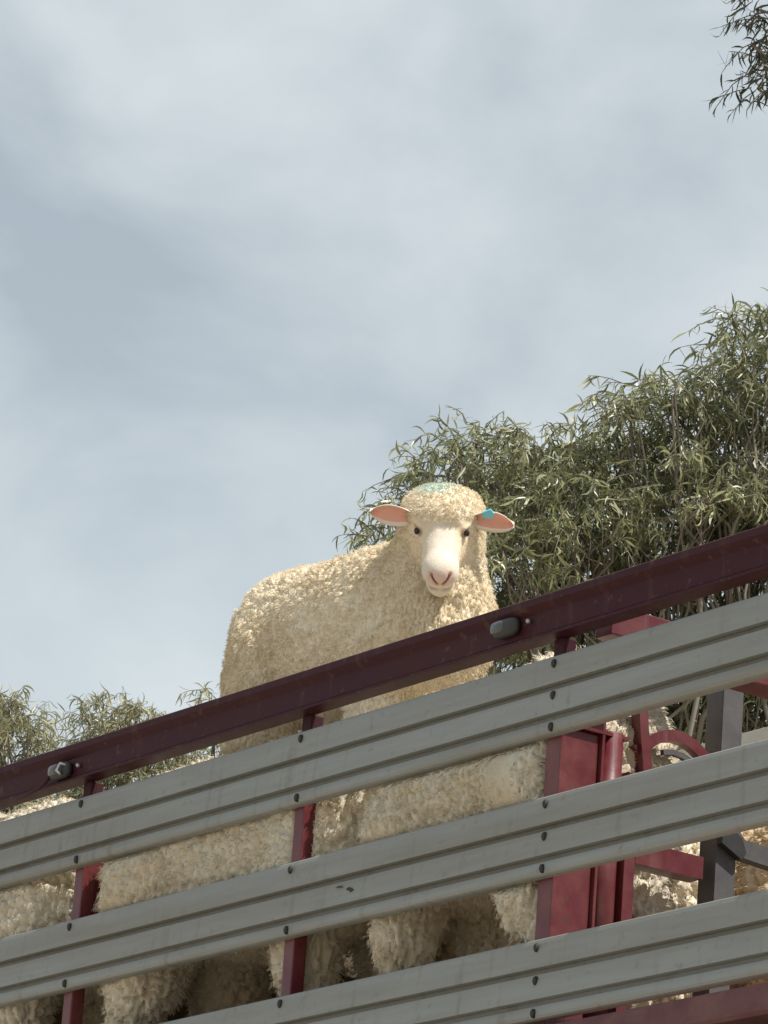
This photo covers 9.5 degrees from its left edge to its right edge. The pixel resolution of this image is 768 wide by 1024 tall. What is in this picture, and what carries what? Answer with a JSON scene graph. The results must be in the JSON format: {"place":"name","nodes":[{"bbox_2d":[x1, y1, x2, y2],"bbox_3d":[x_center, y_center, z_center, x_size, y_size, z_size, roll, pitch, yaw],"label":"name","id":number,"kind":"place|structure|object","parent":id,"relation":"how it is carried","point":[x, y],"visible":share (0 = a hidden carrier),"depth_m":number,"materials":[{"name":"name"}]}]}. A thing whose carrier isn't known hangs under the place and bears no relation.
{"place":"outdoors","nodes":[
{"label":"outdoors","id":0,"kind":"place"},
{"bbox_2d":[52,1006,62,1023],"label":"sheep","id":1,"kind":"object","parent":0,"point":[58,1017],"visible":0.01,"depth_m":12.35},
{"bbox_2d":[0,0,767,802],"label":"sky","id":2,"kind":"structure","parent":0,"point":[249,248],"materials":[{"name":"grey"}]},
{"label":"ground","id":3,"kind":"structure","parent":0,"visible":0},
{"bbox_2d":[0,683,75,813],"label":"eucalyptus tree","id":4,"kind":"object","parent":3,"relation":"on","point":[17,723],"visible":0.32,"depth_m":30.00,"materials":[{"name":"green plant"}]},
{"bbox_2d":[40,681,221,800],"bbox_3d":[-2.063,5.836,29.939,1.622,9.948,1.906,16,-21,-33],"label":"eucalyptus tree","id":5,"kind":"object","parent":3,"relation":"on","point":[134,713],"visible":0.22,"depth_m":30.97,"materials":[{"name":"green plant"}]},
{"bbox_2d":[0,524,767,1023],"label":"stock trailer","id":6,"kind":"object","parent":3,"relation":"on","point":[586,834],"visible":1,"depth_m":10.13,"materials":[{"name":"paint"}]},
{"bbox_2d":[0,794,106,1023],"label":"sheep","id":7,"kind":"object","parent":6,"relation":"on","point":[37,904],"visible":0.13,"depth_m":11.69},
{"bbox_2d":[166,951,356,1021],"bbox_3d":[-0.281,1.278,11.907,0.557,0.903,1.172,13,-20,-27],"label":"sheep","id":8,"kind":"object","parent":6,"relation":"on","point":[348,976],"visible":0.01,"depth_m":11.43},
{"bbox_2d":[92,731,452,1023],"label":"sheep","id":9,"kind":"object","parent":6,"relation":"on","point":[243,977],"visible":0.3,"depth_m":11.12},
{"bbox_2d":[219,482,513,755],"bbox_3d":[-0.036,0.385,11.488,0.468,0.781,0.991,16,-21,-33],"label":"sheep","id":10,"kind":"object","parent":6,"relation":"on","point":[424,569],"visible":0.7,"depth_m":11.26},
{"bbox_2d":[357,646,685,1009],"bbox_3d":[0.293,0.831,10.421,0.596,0.931,0.960,16,-21,-33],"label":"sheep","id":11,"kind":"object","parent":6,"relation":"on","point":[493,920],"visible":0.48,"depth_m":10.26},
{"bbox_2d":[433,842,736,1004],"bbox_3d":[0.388,1.048,11.035,0.567,0.905,1.044,13,-20,-26],"label":"sheep","id":12,"kind":"object","parent":6,"relation":"on","point":[684,894],"depth_m":10.70},
{"bbox_2d":[729,826,767,988],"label":"sheep","id":13,"kind":"object","parent":6,"relation":"on","point":[749,878],"visible":0.05,"depth_m":10.86},
{"bbox_2d":[332,287,767,749],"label":"eucalyptus tree","id":14,"kind":"object","parent":3,"relation":"on","point":[521,501],"visible":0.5,"depth_m":21.89,"materials":[{"name":"green plant"}]},
{"bbox_2d":[707,0,767,121],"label":"eucalyptus tree","id":15,"kind":"object","parent":3,"relation":"on","point":[761,57],"visible":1,"depth_m":18.07,"materials":[{"name":"green plant"}]}
]}

